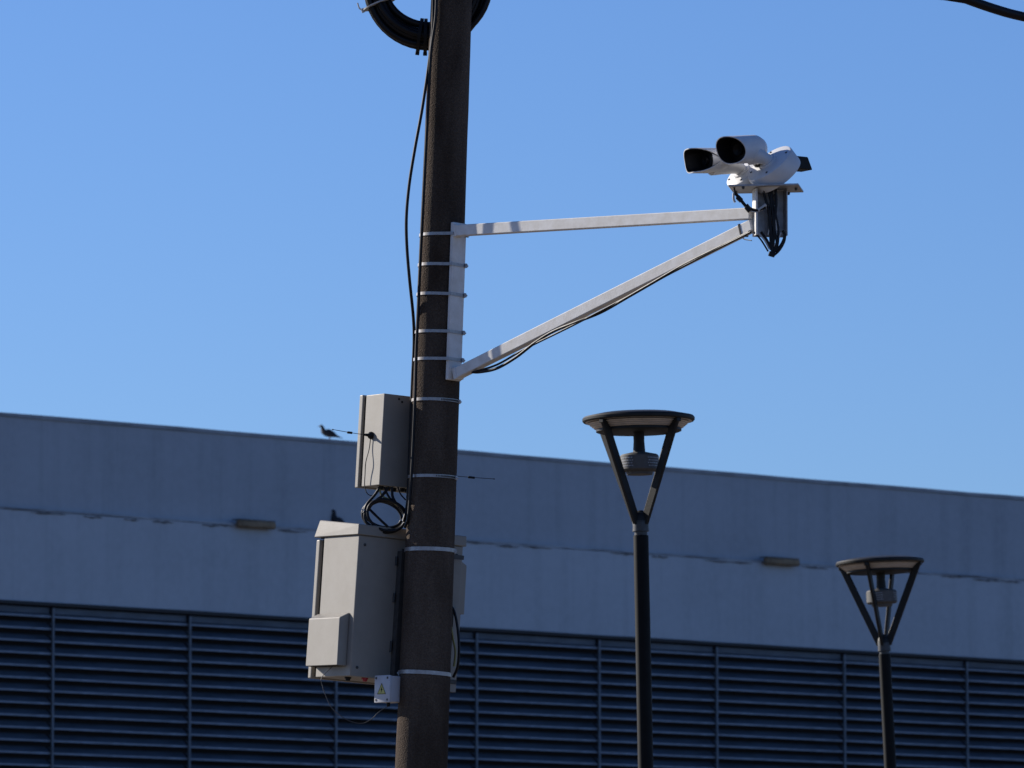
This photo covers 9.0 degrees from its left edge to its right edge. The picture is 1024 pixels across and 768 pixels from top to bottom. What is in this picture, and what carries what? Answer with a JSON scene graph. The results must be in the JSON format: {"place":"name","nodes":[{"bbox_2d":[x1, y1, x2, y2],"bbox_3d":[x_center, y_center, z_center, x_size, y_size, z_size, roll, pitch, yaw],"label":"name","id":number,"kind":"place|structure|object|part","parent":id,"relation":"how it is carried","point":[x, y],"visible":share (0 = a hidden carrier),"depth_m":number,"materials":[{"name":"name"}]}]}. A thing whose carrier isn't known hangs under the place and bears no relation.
{"place":"outdoors","nodes":[
{"label":"outdoors","id":0,"kind":"place"},
{"bbox_2d":[0,412,1023,767],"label":"concrete building","id":1,"kind":"structure","parent":0,"point":[156,604],"depth_m":85.37,"materials":[{"name":"grey"}]},
{"bbox_2d":[232,519,275,529],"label":"ledge block","id":2,"kind":"structure","parent":1,"relation":"on","point":[255,524],"depth_m":82.33,"materials":[{"name":"grey concrete"}]},
{"bbox_2d":[318,425,342,438],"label":"pigeon","id":3,"kind":"object","parent":1,"relation":"on","point":[329,433],"visible":1,"depth_m":83.68,"materials":[{"name":"grey"}]},
{"bbox_2d":[759,556,799,566],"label":"ledge block","id":4,"kind":"structure","parent":1,"relation":"on","point":[781,561],"depth_m":88.29,"materials":[{"name":"grey concrete"}]},
{"bbox_2d":[0,0,1023,495],"label":"sky","id":5,"kind":"structure","parent":0,"point":[203,202],"materials":[{"name":"blue"}]},
{"bbox_2d":[945,0,1023,21],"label":"overhead cable","id":6,"kind":"object","parent":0,"point":[999,10],"visible":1,"depth_m":31.31,"materials":[{"name":"black rubber"}]},
{"label":"ground","id":7,"kind":"structure","parent":0,"visible":0},
{"bbox_2d":[395,0,471,767],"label":"utility pole","id":8,"kind":"object","parent":7,"relation":"on","point":[422,734],"visible":1,"depth_m":35.06,"materials":[{"name":"wood"}]},
{"bbox_2d":[355,393,409,492],"bbox_3d":[-0.576,0.337,35.381,0.466,0.524,0.271,7,-7,-32],"label":"enclosure","id":9,"kind":"object","parent":8,"relation":"attached to","point":[384,418],"visible":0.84,"depth_m":35.23,"materials":[{"name":"grey metal"}]},
{"bbox_2d":[332,429,373,438],"bbox_3d":[-0.869,0.267,35.185,0.254,0.042,0.042,7,-9,-32],"label":"whip antenna","id":10,"kind":"object","parent":9,"relation":"attached to","point":[369,435],"visible":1,"depth_m":35.23,"materials":[{"name":"black metal"}]},
{"bbox_2d":[364,439,377,495],"bbox_3d":[-0.761,0.451,35.222,0.095,0.318,0.016,-2,-7,22],"label":"antenna cable","id":11,"kind":"object","parent":10,"relation":"attached to","point":[365,468],"visible":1,"depth_m":35.23,"materials":[{"name":"grey rubber"}]},
{"bbox_2d":[355,395,404,492],"bbox_3d":[-0.640,0.336,35.481,0.466,0.508,0.034,7,-7,-32],"label":"door","id":12,"kind":"structure","parent":9,"relation":"in","point":[362,397],"depth_m":35.35,"materials":[{"name":"grey metal"}]},
{"bbox_2d":[361,486,406,533],"bbox_3d":[-0.693,0.684,35.179,0.256,0.261,0.080,0,-6,0],"label":"cable coil","id":13,"kind":"object","parent":9,"relation":"hanging from","point":[391,501],"visible":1,"depth_m":35.16,"materials":[{"name":"black rubber"}]},
{"bbox_2d":[458,476,493,478],"bbox_3d":[-0.239,0.513,35.570,0.344,0.042,0.042,7,-9,-32],"label":"whip antenna","id":14,"kind":"object","parent":9,"relation":"attached to","point":[471,477],"visible":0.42,"depth_m":35.58,"materials":[{"name":"black metal"}]},
{"bbox_2d":[306,520,466,691],"bbox_3d":[-0.680,1.214,35.390,0.788,0.895,0.511,7,-7,-32],"label":"equipment cabinet","id":15,"kind":"object","parent":8,"relation":"attached to","point":[355,628],"visible":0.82,"depth_m":35.14,"materials":[{"name":"grey metal"}]},
{"bbox_2d":[331,509,344,522],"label":"pigeon","id":16,"kind":"object","parent":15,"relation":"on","point":[334,518],"visible":0.44,"depth_m":83.41,"materials":[{"name":"grey"}]},
{"bbox_3d":[-0.804,1.267,35.576,0.678,0.758,0.060,7,-7,-32],"label":"door","id":17,"kind":"part","parent":15,"relation":"part of","materials":[{"name":"grey metal"}]},
{"bbox_2d":[321,667,387,723],"bbox_3d":[-0.860,1.678,35.004,0.380,0.317,0.094,-2,-6,20],"label":"drop cable","id":18,"kind":"object","parent":15,"relation":"hanging from","point":[340,715],"visible":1,"depth_m":34.97,"materials":[{"name":"grey plastic"}]},
{"bbox_2d":[374,675,399,706],"bbox_3d":[-0.656,1.648,34.998,0.127,0.188,0.127,-5,-9,45],"label":"junction box","id":19,"kind":"object","parent":8,"relation":"attached to","point":[387,689],"visible":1,"depth_m":34.95,"materials":[{"name":"plastic"}]},
{"bbox_2d":[402,0,434,521],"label":"hanging cable","id":20,"kind":"object","parent":8,"relation":"hanging from","point":[406,222],"visible":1,"depth_m":35.21,"materials":[{"name":"black rubber"}]},
{"bbox_2d":[404,0,437,527],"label":"pole cable","id":21,"kind":"object","parent":8,"relation":"attached to","point":[420,266],"visible":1,"depth_m":35.17,"materials":[{"name":"black rubber"}]},
{"bbox_2d":[357,0,489,55],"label":"duct coil","id":22,"kind":"object","parent":8,"relation":"hanging from","point":[392,21],"visible":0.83,"depth_m":35.60,"materials":[{"name":"black plastic"}]},
{"bbox_2d":[397,670,450,676],"bbox_3d":[-0.475,1.565,35.032,0.294,0.028,0.285,2,-6,0],"label":"steel strap","id":23,"kind":"object","parent":8,"relation":"attached to","point":[424,672],"visible":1,"depth_m":34.91,"materials":[{"name":"silver metal"}]},
{"bbox_2d":[404,546,456,553],"bbox_3d":[-0.440,0.901,35.103,0.286,0.028,0.276,2,-6,0],"label":"steel strap","id":24,"kind":"object","parent":8,"relation":"attached to","point":[430,548],"visible":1,"depth_m":34.99,"materials":[{"name":"silver metal"}]},
{"bbox_2d":[408,474,458,479],"bbox_3d":[-0.427,0.508,35.145,0.276,0.022,0.271,2,-6,0],"label":"steel strap","id":25,"kind":"object","parent":8,"relation":"attached to","point":[437,475],"visible":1,"depth_m":35.03,"materials":[{"name":"silver metal"}]},
{"bbox_2d":[411,397,461,403],"bbox_3d":[-0.409,0.094,35.189,0.274,0.022,0.264,2,-6,0],"label":"steel strap","id":26,"kind":"object","parent":8,"relation":"attached to","point":[458,401],"visible":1,"depth_m":35.08,"materials":[{"name":"silver metal"}]},
{"bbox_2d":[413,357,464,362],"bbox_3d":[-0.394,-0.126,35.203,0.284,0.022,0.279,2,-6,0],"label":"steel strap","id":27,"kind":"object","parent":8,"relation":"attached to","point":[442,358],"visible":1,"depth_m":35.09,"materials":[{"name":"silver metal"}]},
{"bbox_2d":[452,628,456,666],"bbox_3d":[-0.318,1.423,35.148,0.036,0.217,0.012,0,-6,0],"label":"earth wire","id":28,"kind":"object","parent":8,"relation":"attached to","point":[455,651],"visible":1,"depth_m":35.14,"materials":[{"name":"yellow"}]},
{"bbox_2d":[452,607,459,677],"bbox_3d":[-0.312,1.387,35.101,0.079,0.407,0.027,-3,-7,27],"label":"side cable","id":29,"kind":"object","parent":8,"relation":"attached to","point":[458,640],"visible":1,"depth_m":35.08,"materials":[{"name":"black rubber"}]},
{"bbox_2d":[446,208,753,380],"bbox_3d":[0.481,-0.524,34.411,2.200,0.863,0.122,-6,-8,43],"label":"camera bracket","id":30,"kind":"object","parent":8,"relation":"attached to","point":[457,371],"visible":1,"depth_m":34.57,"materials":[{"name":"white metal"}]},
{"bbox_2d":[415,329,465,334],"bbox_3d":[-0.389,-0.275,35.219,0.282,0.022,0.277,2,-6,0],"label":"steel strap","id":31,"kind":"object","parent":30,"relation":"attached to","point":[444,330],"visible":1,"depth_m":35.11,"materials":[{"name":"silver metal"}]},
{"bbox_2d":[416,291,467,297],"bbox_3d":[-0.381,-0.478,35.241,0.280,0.022,0.274,2,-6,0],"label":"steel strap","id":32,"kind":"object","parent":30,"relation":"attached to","point":[464,295],"visible":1,"depth_m":35.13,"materials":[{"name":"silver metal"}]},
{"bbox_2d":[418,262,467,267],"bbox_3d":[-0.374,-0.639,35.258,0.277,0.022,0.272,2,-6,0],"label":"steel strap","id":33,"kind":"object","parent":30,"relation":"attached to","point":[465,265],"visible":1,"depth_m":35.15,"materials":[{"name":"silver metal"}]},
{"bbox_2d":[419,232,468,237],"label":"steel strap","id":34,"kind":"object","parent":30,"relation":"attached to","point":[438,233],"visible":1,"depth_m":35.16,"materials":[{"name":"silver metal"}]},
{"bbox_2d":[473,231,748,373],"bbox_3d":[0.498,-0.415,34.235,0.077,0.563,2.308,5,-8,-40],"label":"arm cable","id":35,"kind":"object","parent":30,"relation":"attached to","point":[574,322],"visible":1,"depth_m":34.30,"materials":[{"name":"black rubber"}]},
{"bbox_2d":[471,231,751,372],"bbox_3d":[0.533,-0.420,34.181,0.082,0.556,2.218,5,-8,-40],"label":"arm lead","id":36,"kind":"object","parent":30,"relation":"attached to","point":[586,318],"visible":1,"depth_m":34.37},
{"bbox_2d":[738,224,751,240],"bbox_3d":[1.227,-0.784,33.680,0.060,0.102,0.125,4,-8,-36],"label":"cable tie","id":37,"kind":"object","parent":30,"relation":"attached to","point":[741,233],"visible":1,"depth_m":33.70,"materials":[{"name":"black plastic"}]},
{"bbox_2d":[728,183,803,237],"bbox_3d":[1.320,-0.893,33.687,0.365,0.257,0.283,-1,-6,8],"label":"camera stand","id":38,"kind":"object","parent":30,"relation":"attached to","point":[760,218],"visible":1,"depth_m":33.69,"materials":[{"name":"metal"}]},
{"bbox_2d":[683,148,752,184],"bbox_3d":[1.110,-1.117,33.761,0.430,0.222,0.208,5,-8,-37],"label":"security camera","id":39,"kind":"object","parent":38,"relation":"on","point":[704,160],"visible":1,"depth_m":33.74,"materials":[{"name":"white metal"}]},
{"bbox_2d":[716,135,799,192],"bbox_3d":[1.268,-1.146,33.646,0.463,0.312,0.283,3,-7,-26],"label":"security camera","id":40,"kind":"object","parent":38,"relation":"on","point":[780,165],"visible":1,"depth_m":33.61,"materials":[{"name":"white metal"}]},
{"bbox_2d":[753,156,811,171],"bbox_3d":[1.403,-1.116,33.805,0.334,0.156,0.100,4,-7,-34],"label":"camera","id":41,"kind":"object","parent":40,"relation":"attached to","point":[805,165],"visible":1,"depth_m":33.83,"materials":[{"name":"black plastic"}]},
{"bbox_2d":[732,187,786,257],"bbox_3d":[1.283,-0.844,33.616,0.282,0.378,0.042,0,-6,0],"label":"camera wiring","id":42,"kind":"object","parent":38,"relation":"hanging from","point":[772,244],"visible":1,"depth_m":33.62,"materials":[{"name":"black rubber"}]},
{"bbox_2d":[582,410,694,767],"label":"street lamp","id":43,"kind":"object","parent":7,"relation":"on","point":[638,425],"visible":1,"depth_m":40.43,"materials":[{"name":"black metal"}]},
{"bbox_2d":[836,555,923,767],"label":"street lamp","id":44,"kind":"object","parent":7,"relation":"on","point":[880,567],"visible":1,"depth_m":51.40,"materials":[{"name":"black metal"}]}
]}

